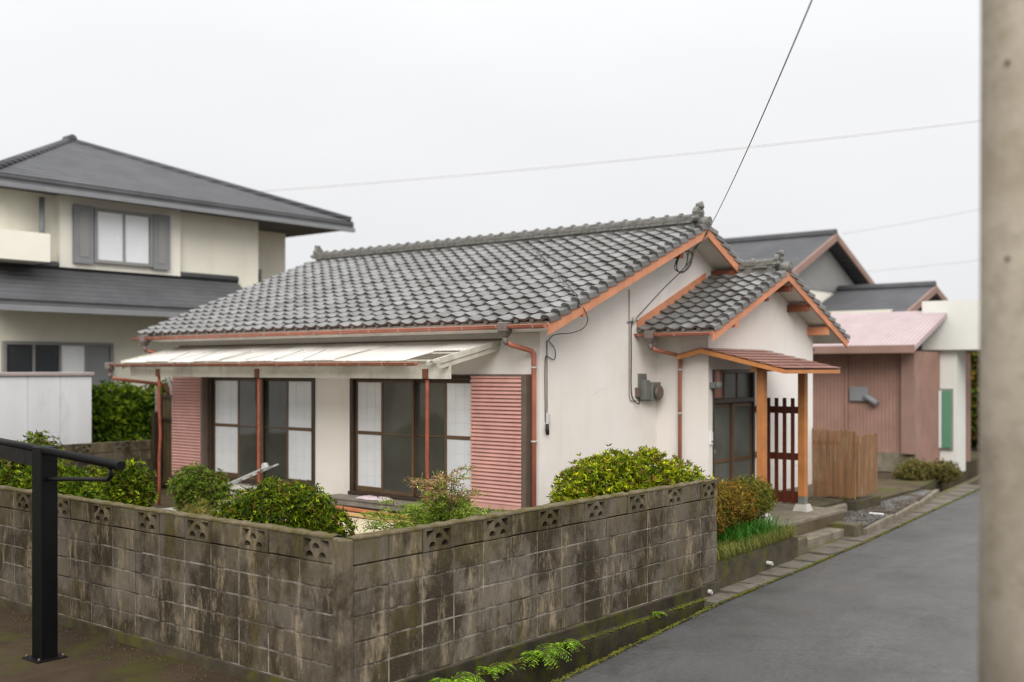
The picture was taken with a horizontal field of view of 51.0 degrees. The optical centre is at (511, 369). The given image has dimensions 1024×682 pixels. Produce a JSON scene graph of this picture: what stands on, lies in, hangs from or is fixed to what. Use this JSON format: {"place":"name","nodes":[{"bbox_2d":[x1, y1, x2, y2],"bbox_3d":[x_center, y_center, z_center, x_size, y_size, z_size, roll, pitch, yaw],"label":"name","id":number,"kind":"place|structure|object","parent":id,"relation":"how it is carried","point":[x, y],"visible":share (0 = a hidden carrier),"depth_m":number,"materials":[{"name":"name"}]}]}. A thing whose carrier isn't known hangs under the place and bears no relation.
{"place":"outdoors","nodes":[
{"label":"outdoors","id":0,"kind":"place"},
{"bbox_2d":[0,607,251,681],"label":"front yard","id":1,"kind":"structure","parent":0,"point":[84,663],"depth_m":9.54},
{"bbox_2d":[0,438,125,663],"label":"carport frame","id":2,"kind":"object","parent":1,"relation":"on","point":[42,461],"visible":1,"depth_m":9.66,"materials":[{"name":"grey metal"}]},
{"bbox_2d":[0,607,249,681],"bbox_3d":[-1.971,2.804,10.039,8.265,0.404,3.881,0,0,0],"label":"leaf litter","id":3,"kind":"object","parent":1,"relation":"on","point":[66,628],"visible":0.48,"depth_m":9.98,"materials":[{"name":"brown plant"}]},
{"bbox_2d":[0,134,354,428],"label":"neighbour house","id":4,"kind":"structure","parent":0,"point":[106,254],"depth_m":24.30,"materials":[{"name":"beige paint"}]},
{"bbox_2d":[1,341,113,390],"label":"window","id":5,"kind":"structure","parent":4,"relation":"in","point":[16,356],"depth_m":23.36,"materials":[{"name":"white glass"}]},
{"bbox_2d":[94,207,152,266],"bbox_3d":[-8.842,-2.980,24.405,0.100,1.220,1.450,0,0,39],"label":"window","id":6,"kind":"structure","parent":4,"relation":"in","point":[120,237],"depth_m":24.37,"materials":[{"name":"white glass"}]},
{"bbox_2d":[258,269,261,282],"bbox_3d":[-7.152,-2.295,28.933,0.100,0.850,0.900,0,0,39],"label":"window","id":7,"kind":"structure","parent":4,"relation":"in","point":[259,270],"depth_m":29.22,"materials":[{"name":"grey glass"}]},
{"bbox_2d":[0,0,980,299],"label":"sky","id":8,"kind":"structure","parent":0,"point":[260,95],"materials":[{"name":"white"}]},
{"bbox_2d":[150,488,850,508],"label":"garden ground","id":9,"kind":"structure","parent":0,"point":[167,501],"depth_m":19.43,"materials":[{"name":"soil"}]},
{"bbox_2d":[0,430,72,485],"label":"leafy bush","id":10,"kind":"object","parent":9,"relation":"on","point":[9,469],"visible":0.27,"depth_m":14.94,"materials":[{"name":"green plant"}]},
{"bbox_2d":[6,462,111,500],"bbox_3d":[-6.051,1.786,14.280,1.820,1.153,1.192,0,0,39],"label":"leafy bush","id":11,"kind":"object","parent":9,"relation":"on","point":[88,489],"visible":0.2,"depth_m":14.09,"materials":[{"name":"green plant"}]},
{"bbox_2d":[55,439,167,488],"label":"boundary wall","id":12,"kind":"structure","parent":9,"relation":"on","point":[123,451],"depth_m":20.32,"materials":[{"name":"concrete"}]},
{"bbox_2d":[80,455,159,506],"bbox_3d":[-5.543,1.847,14.809,1.288,1.321,1.283,0,0,39],"label":"leafy bush","id":13,"kind":"object","parent":9,"relation":"on","point":[132,483],"visible":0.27,"depth_m":14.74,"materials":[{"name":"green plant"}]},
{"bbox_2d":[152,388,173,489],"bbox_3d":[-6.500,1.363,20.557,1.220,1.965,0.262,0,0,39],"label":"side panel","id":14,"kind":"object","parent":9,"relation":"on","point":[166,444],"visible":0.28,"depth_m":20.87,"materials":[{"name":"brown metal"}]},
{"bbox_2d":[167,377,171,394],"bbox_3d":[-6.428,1.167,21.007,0.601,2.363,0.345,0,0,28],"label":"ladder","id":15,"kind":"object","parent":9,"relation":"on","point":[169,383],"visible":0.02,"depth_m":21.01,"materials":[{"name":"metal"}]},
{"bbox_2d":[175,495,221,516],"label":"shrub","id":16,"kind":"object","parent":9,"relation":"on","point":[194,509],"visible":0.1,"depth_m":14.81,"materials":[{"name":"green plant"}]},
{"bbox_2d":[163,506,285,520],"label":"terrace floor","id":17,"kind":"structure","parent":9,"relation":"on","point":[184,506],"depth_m":17.64,"materials":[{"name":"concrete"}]},
{"bbox_2d":[165,461,233,511],"bbox_3d":[-4.875,1.946,16.775,1.066,1.021,0.829,0,0,-12],"label":"bush","id":18,"kind":"object","parent":17,"relation":"on","point":[203,485],"visible":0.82,"depth_m":16.58,"materials":[{"name":"green plant"}]},
{"bbox_2d":[209,491,268,511],"bbox_3d":[-4.449,2.170,17.094,1.300,0.280,0.800,0,0,39],"label":"storage box","id":19,"kind":"object","parent":17,"relation":"on","point":[226,500],"visible":0.08,"depth_m":16.69,"materials":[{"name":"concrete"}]},
{"bbox_2d":[214,463,278,490],"bbox_3d":[-4.558,1.775,16.983,1.655,0.629,0.496,0,0,13],"label":"stepladder","id":20,"kind":"object","parent":19,"relation":"on","point":[265,466],"visible":0.59,"depth_m":16.74,"materials":[{"name":"metal"}]},
{"bbox_2d":[323,494,492,517],"bbox_3d":[-1.519,2.155,15.721,3.426,0.380,0.347,0,0,39],"label":"veranda bench","id":21,"kind":"object","parent":17,"relation":"on","point":[348,500],"visible":0.23,"depth_m":16.06,"materials":[{"name":"grey wood"}]},
{"bbox_2d":[357,495,391,500],"bbox_3d":[-2.068,1.938,16.129,0.628,0.038,0.301,0,0,39],"label":"cloth","id":22,"kind":"object","parent":21,"relation":"on","point":[368,497],"visible":0.81,"depth_m":16.10,"materials":[{"name":"fabric"}]},
{"bbox_3d":[-2.110,2.250,15.373,1.780,0.190,0.300,0,0,39],"label":"trestle","id":23,"kind":"object","parent":17,"relation":"on","visible":0},
{"bbox_2d":[348,516,391,522],"bbox_3d":[-2.322,2.140,15.508,1.601,0.055,0.090,0,0,40],"label":"plank","id":24,"kind":"object","parent":23,"relation":"on","point":[364,518],"visible":0.14,"depth_m":15.32,"materials":[{"name":"wood"}]},
{"bbox_2d":[343,511,412,524],"bbox_3d":[-2.141,2.085,15.257,2.401,0.055,0.090,0,0,40],"label":"plank","id":25,"kind":"object","parent":24,"relation":"on","point":[353,514],"visible":0.14,"depth_m":15.16,"materials":[{"name":"brown wood"}]},
{"bbox_2d":[336,505,410,518],"bbox_3d":[-2.136,2.040,15.420,2.401,0.055,0.090,0,0,41],"label":"plank","id":26,"kind":"object","parent":23,"relation":"on","point":[355,509],"visible":0.29,"depth_m":15.44,"materials":[{"name":"orange wood"}]},
{"bbox_2d":[209,469,357,538],"bbox_3d":[-2.709,1.843,12.656,1.598,1.372,1.410,0,0,39],"label":"clipped azalea","id":27,"kind":"object","parent":9,"relation":"on","point":[295,506],"visible":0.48,"depth_m":12.42,"materials":[{"name":"green plant"}]},
{"bbox_2d":[0,478,718,681],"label":"block wall","id":28,"kind":"structure","parent":9,"relation":"on","point":[254,601],"depth_m":9.69,"materials":[{"name":"concrete"}]},
{"bbox_2d":[355,464,518,532],"bbox_3d":[-0.834,1.711,12.501,1.944,1.269,1.847,0,0,39],"label":"nandina","id":29,"kind":"object","parent":9,"relation":"on","point":[435,511],"visible":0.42,"depth_m":12.32,"materials":[{"name":"green plant"}]},
{"bbox_2d":[132,201,849,522],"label":"house","id":30,"kind":"structure","parent":9,"relation":"on","point":[514,292],"depth_m":16.74,"materials":[{"name":"paint"}]},
{"bbox_2d":[208,377,314,487],"bbox_3d":[-4.309,1.022,18.346,2.930,1.895,0.165,0,0,39],"label":"window","id":31,"kind":"structure","parent":30,"relation":"in","point":[287,429],"depth_m":18.33,"materials":[{"name":"brown metal"}]},
{"bbox_2d":[105,338,501,509],"bbox_3d":[-3.687,0.953,16.973,8.088,2.755,1.314,0,0,39],"label":"awning","id":32,"kind":"object","parent":30,"relation":"attached to","point":[188,362],"visible":1,"depth_m":16.28,"materials":[{"name":"white metal"}]},
{"bbox_2d":[348,374,471,507],"bbox_3d":[-1.508,1.022,16.053,2.690,1.895,0.165,0,0,39],"label":"window","id":33,"kind":"structure","parent":30,"relation":"in","point":[387,415],"depth_m":16.13,"materials":[{"name":"glass"}]},
{"bbox_2d":[545,413,549,434],"bbox_3d":[0.485,0.749,14.575,0.069,0.298,0.088,0,0,39],"label":"terminal box","id":34,"kind":"object","parent":30,"relation":"attached to","point":[547,423],"visible":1,"depth_m":14.56,"materials":[{"name":"grey plastic"}]},
{"bbox_2d":[547,340,547,412],"bbox_3d":[0.477,0.160,14.600,0.014,1.100,0.012,0,0,-6],"label":"wall pipe","id":35,"kind":"object","parent":30,"relation":"attached to","point":[547,376],"depth_m":14.60,"materials":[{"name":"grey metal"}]},
{"bbox_2d":[545,341,555,422],"bbox_3d":[0.519,0.168,14.640,0.220,1.124,0.020,0,0,-44],"label":"wall lead","id":36,"kind":"object","parent":30,"relation":"attached to","point":[545,365],"depth_m":14.57,"materials":[{"name":"black rubber"}]},
{"bbox_2d":[527,240,578,307],"bbox_3d":[0.583,-1.571,16.798,0.021,1.504,4.917,0,0,-7],"label":"aerial wire","id":37,"kind":"object","parent":30,"relation":"attached to","point":[556,272],"visible":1,"depth_m":15.96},
{"bbox_2d":[548,307,587,340],"bbox_3d":[0.765,-0.609,14.579,0.533,0.448,0.114,0,0,15],"label":"aerial lead","id":38,"kind":"object","parent":30,"relation":"attached to","point":[575,331],"visible":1,"depth_m":14.59,"materials":[{"name":"black rubber"}]},
{"bbox_2d":[629,289,634,401],"bbox_3d":[1.821,-0.352,16.242,0.012,1.696,0.176,0,0,39],"label":"wall conduit","id":39,"kind":"object","parent":30,"relation":"attached to","point":[629,345],"depth_m":16.17,"materials":[{"name":"grey metal"}]},
{"bbox_2d":[631,322,639,404],"bbox_3d":[1.879,-0.097,16.270,0.196,1.276,0.044,0,0,-40],"label":"meter cable","id":40,"kind":"object","parent":30,"relation":"attached to","point":[631,367],"visible":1,"depth_m":16.21,"materials":[{"name":"grey plastic"}]},
{"bbox_2d":[635,374,663,400],"bbox_3d":[2.137,0.280,16.478,0.217,0.420,0.590,0,0,39],"label":"electric meter","id":41,"kind":"object","parent":30,"relation":"attached to","point":[646,390],"visible":1,"depth_m":16.40,"materials":[{"name":"grey metal"}]},
{"bbox_2d":[636,231,707,318],"bbox_3d":[2.509,-1.470,16.657,1.557,1.491,0.090,0,0,-34],"label":"drop cable","id":42,"kind":"object","parent":30,"relation":"attached to","point":[671,280],"visible":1,"depth_m":16.65,"materials":[{"name":"black rubber"}]},
{"bbox_2d":[674,232,707,272],"bbox_3d":[2.794,-1.847,16.906,0.796,0.717,0.158,0,0,-42],"label":"cable coil","id":43,"kind":"object","parent":30,"relation":"hanging from","point":[686,269],"visible":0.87,"depth_m":16.89,"materials":[{"name":"black rubber"}]},
{"bbox_2d":[709,432,712,444],"bbox_3d":[3.022,1.050,16.267,0.033,0.200,0.075,0,0,39],"label":"intercom","id":44,"kind":"object","parent":30,"relation":"attached to","point":[710,438],"visible":1,"depth_m":16.25,"materials":[{"name":"white plastic"}]},
{"bbox_2d":[709,370,721,397],"bbox_3d":[3.099,0.230,16.251,0.174,0.420,0.146,0,0,39],"label":"wall lamp","id":45,"kind":"object","parent":30,"relation":"attached to","point":[716,384],"visible":1,"depth_m":16.20,"materials":[{"name":"brown metal"}]},
{"bbox_2d":[712,370,754,507],"bbox_3d":[3.460,1.100,16.901,0.135,2.180,1.400,0,0,39],"label":"entrance door","id":46,"kind":"structure","parent":30,"relation":"in","point":[733,422],"depth_m":16.94,"materials":[{"name":"grey glass"}]},
{"bbox_2d":[708,0,812,229],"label":"overhead wire","id":47,"kind":"object","parent":30,"relation":"attached to","point":[768,101],"visible":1,"depth_m":9.81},
{"bbox_2d":[547,443,713,502],"bbox_3d":[1.405,1.652,12.890,1.335,1.539,2.676,0,0,39],"label":"clipped azalea","id":48,"kind":"object","parent":9,"relation":"on","point":[587,477],"visible":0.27,"depth_m":12.56,"materials":[{"name":"green plant"}]},
{"bbox_2d":[716,533,797,588],"bbox_3d":[2.256,2.627,14.630,2.580,0.605,2.540,0,0,39],"label":"planter","id":49,"kind":"object","parent":9,"relation":"on","point":[739,568],"visible":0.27,"depth_m":13.70,"materials":[{"name":"concrete"}]},
{"bbox_2d":[707,474,760,536],"bbox_3d":[2.659,1.853,13.960,1.008,0.990,1.884,0,0,39],"label":"bronze bush","id":50,"kind":"object","parent":49,"relation":"on","point":[733,505],"visible":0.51,"depth_m":13.83,"materials":[{"name":"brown plant"}]},
{"bbox_2d":[721,472,780,521],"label":"bush","id":51,"kind":"object","parent":49,"relation":"on","point":[764,505],"visible":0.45,"depth_m":14.59,"materials":[{"name":"green plant"}]},
{"bbox_2d":[716,523,799,561],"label":"grass","id":52,"kind":"structure","parent":49,"relation":"on","point":[729,550],"depth_m":13.73,"materials":[{"name":"green plant"}]},
{"bbox_2d":[717,513,800,549],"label":"lily grass","id":53,"kind":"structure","parent":49,"relation":"on","point":[745,529],"depth_m":14.02,"materials":[{"name":"green plant"}]},
{"bbox_2d":[263,120,979,190],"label":"overhead wire","id":54,"kind":"object","parent":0,"point":[630,159],"visible":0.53,"depth_m":43.73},
{"bbox_2d":[561,490,978,681],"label":"road","id":55,"kind":"structure","parent":0,"point":[891,607],"depth_m":11.13,"materials":[{"name":"grey asphalt"}]},
{"bbox_2d":[406,588,717,681],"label":"drain channel","id":56,"kind":"object","parent":55,"relation":"on","point":[600,646],"visible":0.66,"depth_m":10.56,"materials":[{"name":"concrete"}]},
{"bbox_2d":[429,671,484,681],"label":"fern","id":57,"kind":"object","parent":56,"relation":"on","point":[466,677],"visible":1,"depth_m":8.96,"materials":[{"name":"green plant"}]},
{"bbox_2d":[474,662,518,680],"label":"fern","id":58,"kind":"object","parent":56,"relation":"on","point":[496,666],"visible":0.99,"depth_m":9.37,"materials":[{"name":"green plant"}]},
{"bbox_2d":[518,643,571,670],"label":"fern","id":59,"kind":"object","parent":56,"relation":"on","point":[544,651],"visible":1,"depth_m":9.78,"materials":[{"name":"green plant"}]},
{"bbox_2d":[555,638,584,653],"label":"fern","id":60,"kind":"object","parent":56,"relation":"on","point":[571,642],"visible":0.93,"depth_m":10.18,"materials":[{"name":"green plant"}]},
{"bbox_2d":[476,598,719,681],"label":"moss","id":61,"kind":"object","parent":56,"relation":"on","point":[624,647],"visible":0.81,"depth_m":10.72,"materials":[{"name":"green plant"}]},
{"bbox_2d":[652,611,666,617],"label":"fern","id":62,"kind":"object","parent":56,"relation":"on","point":[658,613],"visible":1,"depth_m":11.52,"materials":[{"name":"green plant"}]},
{"bbox_2d":[566,502,959,681],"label":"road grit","id":63,"kind":"object","parent":55,"relation":"on","point":[775,584],"visible":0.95,"depth_m":13.00,"materials":[{"name":"grey gravel"}]},
{"bbox_2d":[978,0,1023,681],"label":"utility pole","id":64,"kind":"object","parent":55,"relation":"on","point":[1001,503],"visible":1,"depth_m":4.39,"materials":[{"name":"concrete"}]},
{"bbox_2d":[715,475,978,606],"bbox_3d":[7.965,2.714,20.513,0.739,0.433,20.099,0,0,35],"label":"drain bed","id":65,"kind":"object","parent":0,"point":[974,481],"visible":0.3,"depth_m":22.10,"materials":[{"name":"concrete"}]},
{"bbox_2d":[704,592,735,606],"bbox_3d":[2.363,2.723,12.578,0.378,0.112,0.564,0,0,39],"label":"drain cover","id":66,"kind":"object","parent":65,"relation":"on","point":[717,598],"visible":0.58,"depth_m":12.46,"materials":[{"name":"concrete"}]},
{"bbox_2d":[719,583,758,595],"bbox_3d":[2.720,2.702,13.040,0.374,0.112,0.564,0,0,39],"label":"drain cover","id":67,"kind":"object","parent":65,"relation":"on","point":[736,588],"visible":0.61,"depth_m":12.93,"materials":[{"name":"concrete"}]},
{"bbox_2d":[739,575,778,586],"bbox_3d":[3.079,2.701,13.501,0.374,0.112,0.564,0,0,39],"label":"drain cover","id":68,"kind":"object","parent":65,"relation":"on","point":[759,580],"visible":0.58,"depth_m":13.41,"materials":[{"name":"concrete"}]},
{"bbox_2d":[759,567,797,577],"bbox_3d":[3.438,2.682,13.962,0.374,0.112,0.564,0,0,39],"label":"drain cover","id":69,"kind":"object","parent":65,"relation":"on","point":[779,572],"visible":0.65,"depth_m":13.86,"materials":[{"name":"concrete"}]},
{"bbox_2d":[728,497,862,555],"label":"porch slab","id":70,"kind":"structure","parent":65,"relation":"on","point":[823,521],"depth_m":16.46,"materials":[{"name":"concrete"}]},
{"bbox_2d":[676,347,840,520],"bbox_3d":[3.817,0.955,16.518,1.762,2.566,2.020,0,0,39],"label":"entrance canopy","id":71,"kind":"object","parent":70,"relation":"on","point":[761,362],"visible":0.81,"depth_m":16.09,"materials":[{"name":"orange wood"}]},
{"bbox_2d":[767,398,797,502],"bbox_3d":[4.247,1.295,17.194,0.743,1.670,0.050,0,0,39],"label":"lattice screen","id":72,"kind":"object","parent":71,"relation":"attached to","point":[784,495],"visible":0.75,"depth_m":17.09,"materials":[{"name":"red wood"}]},
{"bbox_2d":[777,560,813,568],"bbox_3d":[3.796,2.678,14.424,0.377,0.112,0.564,0,0,39],"label":"drain cover","id":73,"kind":"object","parent":65,"relation":"on","point":[793,564],"visible":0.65,"depth_m":14.39,"materials":[{"name":"concrete"}]},
{"bbox_2d":[794,553,829,563],"bbox_3d":[4.152,2.665,14.887,0.379,0.112,0.564,0,0,39],"label":"drain cover","id":74,"kind":"object","parent":65,"relation":"on","point":[809,557],"visible":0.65,"depth_m":14.85,"materials":[{"name":"concrete"}]},
{"bbox_2d":[807,546,844,554],"bbox_3d":[4.507,2.645,15.351,0.379,0.112,0.564,0,0,39],"label":"drain cover","id":75,"kind":"object","parent":65,"relation":"on","point":[823,550],"visible":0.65,"depth_m":15.30,"materials":[{"name":"concrete"}]},
{"bbox_2d":[823,540,860,550],"bbox_3d":[4.902,2.642,15.873,0.390,0.112,0.704,0,0,39],"label":"drain cover","id":76,"kind":"object","parent":65,"relation":"on","point":[845,544],"visible":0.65,"depth_m":15.80,"materials":[{"name":"concrete"}]},
{"bbox_2d":[719,489,977,603],"bbox_3d":[5.979,3.131,17.470,0.639,1.227,12.642,0,0,36],"label":"cover moss","id":77,"kind":"object","parent":65,"relation":"on","point":[799,569],"visible":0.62,"depth_m":15.06,"materials":[{"name":"green plant"}]},
{"bbox_2d":[840,534,876,541],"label":"drain cover","id":78,"kind":"object","parent":65,"relation":"on","point":[862,538],"visible":0.5,"depth_m":16.28,"materials":[{"name":"concrete"}]},
{"bbox_2d":[870,528,889,535],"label":"drain cover","id":79,"kind":"object","parent":65,"relation":"on","point":[879,531],"visible":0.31,"depth_m":16.96,"materials":[{"name":"concrete"}]},
{"bbox_2d":[882,523,902,529],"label":"drain cover","id":80,"kind":"object","parent":65,"relation":"on","point":[890,526],"visible":0.27,"depth_m":17.58,"materials":[{"name":"concrete"}]},
{"bbox_2d":[863,489,938,534],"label":"kerb","id":81,"kind":"structure","parent":65,"relation":"on","point":[881,523],"depth_m":18.27,"materials":[{"name":"concrete"}]},
{"bbox_2d":[893,517,913,523],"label":"drain cover","id":82,"kind":"object","parent":65,"relation":"on","point":[902,520],"visible":0.31,"depth_m":18.12,"materials":[{"name":"concrete"}]},
{"bbox_2d":[904,512,923,519],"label":"drain cover","id":83,"kind":"object","parent":65,"relation":"on","point":[912,515],"visible":0.27,"depth_m":18.73,"materials":[{"name":"concrete"}]},
{"bbox_2d":[912,507,934,512],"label":"drain cover","id":84,"kind":"object","parent":65,"relation":"on","point":[921,510],"visible":0.39,"depth_m":19.30,"materials":[{"name":"concrete"}]},
{"bbox_2d":[922,503,943,507],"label":"drain cover","id":85,"kind":"object","parent":65,"relation":"on","point":[928,505],"visible":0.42,"depth_m":20.03,"materials":[{"name":"concrete"}]},
{"bbox_2d":[927,499,952,503],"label":"drain cover","id":86,"kind":"object","parent":65,"relation":"on","point":[937,501],"visible":0.46,"depth_m":20.58,"materials":[{"name":"concrete"}]},
{"bbox_2d":[934,495,961,499],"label":"drain cover","id":87,"kind":"object","parent":65,"relation":"on","point":[945,497],"visible":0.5,"depth_m":21.20,"materials":[{"name":"concrete"}]},
{"bbox_2d":[943,491,969,496],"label":"drain cover","id":88,"kind":"object","parent":65,"relation":"on","point":[953,493],"visible":0.5,"depth_m":21.81,"materials":[{"name":"concrete"}]},
{"bbox_2d":[951,488,975,491],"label":"drain cover","id":89,"kind":"object","parent":65,"relation":"on","point":[964,490],"visible":0.5,"depth_m":22.29,"materials":[{"name":"concrete"}]},
{"bbox_2d":[959,484,978,489],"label":"drain cover","id":90,"kind":"object","parent":65,"relation":"on","point":[970,486],"visible":0.5,"depth_m":22.95,"materials":[{"name":"concrete"}]},
{"bbox_2d":[844,489,932,527],"bbox_3d":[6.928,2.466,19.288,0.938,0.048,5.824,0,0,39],"label":"gravel","id":91,"kind":"structure","parent":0,"point":[890,506],"depth_m":18.83,"materials":[{"name":"grey gravel"}]},
{"bbox_2d":[846,495,880,511],"bbox_3d":[6.263,2.390,19.091,0.190,0.180,1.140,0,0,39],"label":"fence base","id":92,"kind":"object","parent":91,"relation":"on","point":[864,502],"visible":0.93,"depth_m":18.91,"materials":[{"name":"concrete"}]},
{"bbox_2d":[812,428,856,498],"bbox_3d":[5.681,1.659,18.912,0.791,1.224,0.064,0,0,38],"label":"batten fence","id":93,"kind":"object","parent":92,"relation":"on","point":[831,477],"visible":1,"depth_m":18.90,"materials":[{"name":"brown wood"}]},
{"bbox_2d":[856,433,876,496],"bbox_3d":[6.310,1.696,19.091,0.063,1.095,1.001,0,0,38],"label":"batten fence","id":94,"kind":"object","parent":92,"relation":"on","point":[866,447],"visible":1,"depth_m":19.02,"materials":[{"name":"brown wood"}]},
{"bbox_2d":[813,311,971,471],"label":"pink building","id":95,"kind":"structure","parent":0,"point":[884,384],"depth_m":25.69,"materials":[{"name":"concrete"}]},
{"bbox_2d":[842,209,979,233],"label":"overhead wire","id":96,"kind":"object","parent":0,"point":[913,221],"visible":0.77,"depth_m":48.49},
{"bbox_2d":[848,445,978,500],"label":"neighbour lot","id":97,"kind":"structure","parent":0,"point":[889,486],"depth_m":23.57,"materials":[{"name":"grey concrete"}]},
{"bbox_2d":[724,229,947,313],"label":"tiled house","id":98,"kind":"structure","parent":97,"relation":"on","point":[831,272],"depth_m":33.44,"materials":[{"name":"grey tile"}]},
{"bbox_2d":[891,456,962,483],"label":"pot shrubs","id":99,"kind":"object","parent":97,"relation":"on","point":[918,469],"visible":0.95,"depth_m":23.83,"materials":[{"name":"green plant"}]},
{"bbox_2d":[922,299,978,471],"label":"white shop","id":100,"kind":"structure","parent":97,"relation":"on","point":[952,338],"depth_m":26.20},
{"bbox_2d":[939,389,952,449],"bbox_3d":[10.576,1.230,26.317,0.470,1.500,0.088,0,0,39],"label":"window","id":101,"kind":"structure","parent":100,"relation":"in","point":[945,395],"depth_m":26.23,"materials":[{"name":"green glass"}]},
{"bbox_2d":[966,351,978,448],"bbox_3d":[14.178,0.456,32.998,3.577,4.183,3.270,0,0,39],"label":"roadside tree","id":102,"kind":"object","parent":97,"relation":"on","point":[974,399],"visible":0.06,"depth_m":32.03,"materials":[{"name":"green plant"}]},
{"bbox_2d":[866,260,977,271],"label":"overhead wire","id":103,"kind":"object","parent":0,"point":[922,266],"visible":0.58,"depth_m":47.20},
{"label":"neighbour ground","id":104,"kind":"structure","parent":0,"visible":0},
{"bbox_2d":[0,372,94,445],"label":"storage shed","id":105,"kind":"structure","parent":104,"relation":"on","point":[57,404],"depth_m":19.74,"materials":[{"name":"white metal"}]},
{"bbox_2d":[92,377,172,442],"bbox_3d":[-7.398,1.404,22.473,2.203,2.465,4.466,0,0,39],"label":"clipped hedge","id":106,"kind":"object","parent":104,"relation":"on","point":[123,411],"visible":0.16,"depth_m":21.38,"materials":[{"name":"green plant"}]},
{"bbox_3d":[-2.423,2.238,14.596,1.400,0.215,0.900,0,0,39],"label":"plywood stack","id":107,"kind":"object","parent":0,"visible":0},
{"bbox_2d":[308,517,395,534],"bbox_3d":[-2.423,2.121,14.596,1.700,0.018,1.200,0,0,39],"label":"plywood sheet","id":108,"kind":"object","parent":107,"relation":"on","point":[358,523],"visible":0.06,"depth_m":14.38,"materials":[{"name":"beige wood"}]}
]}

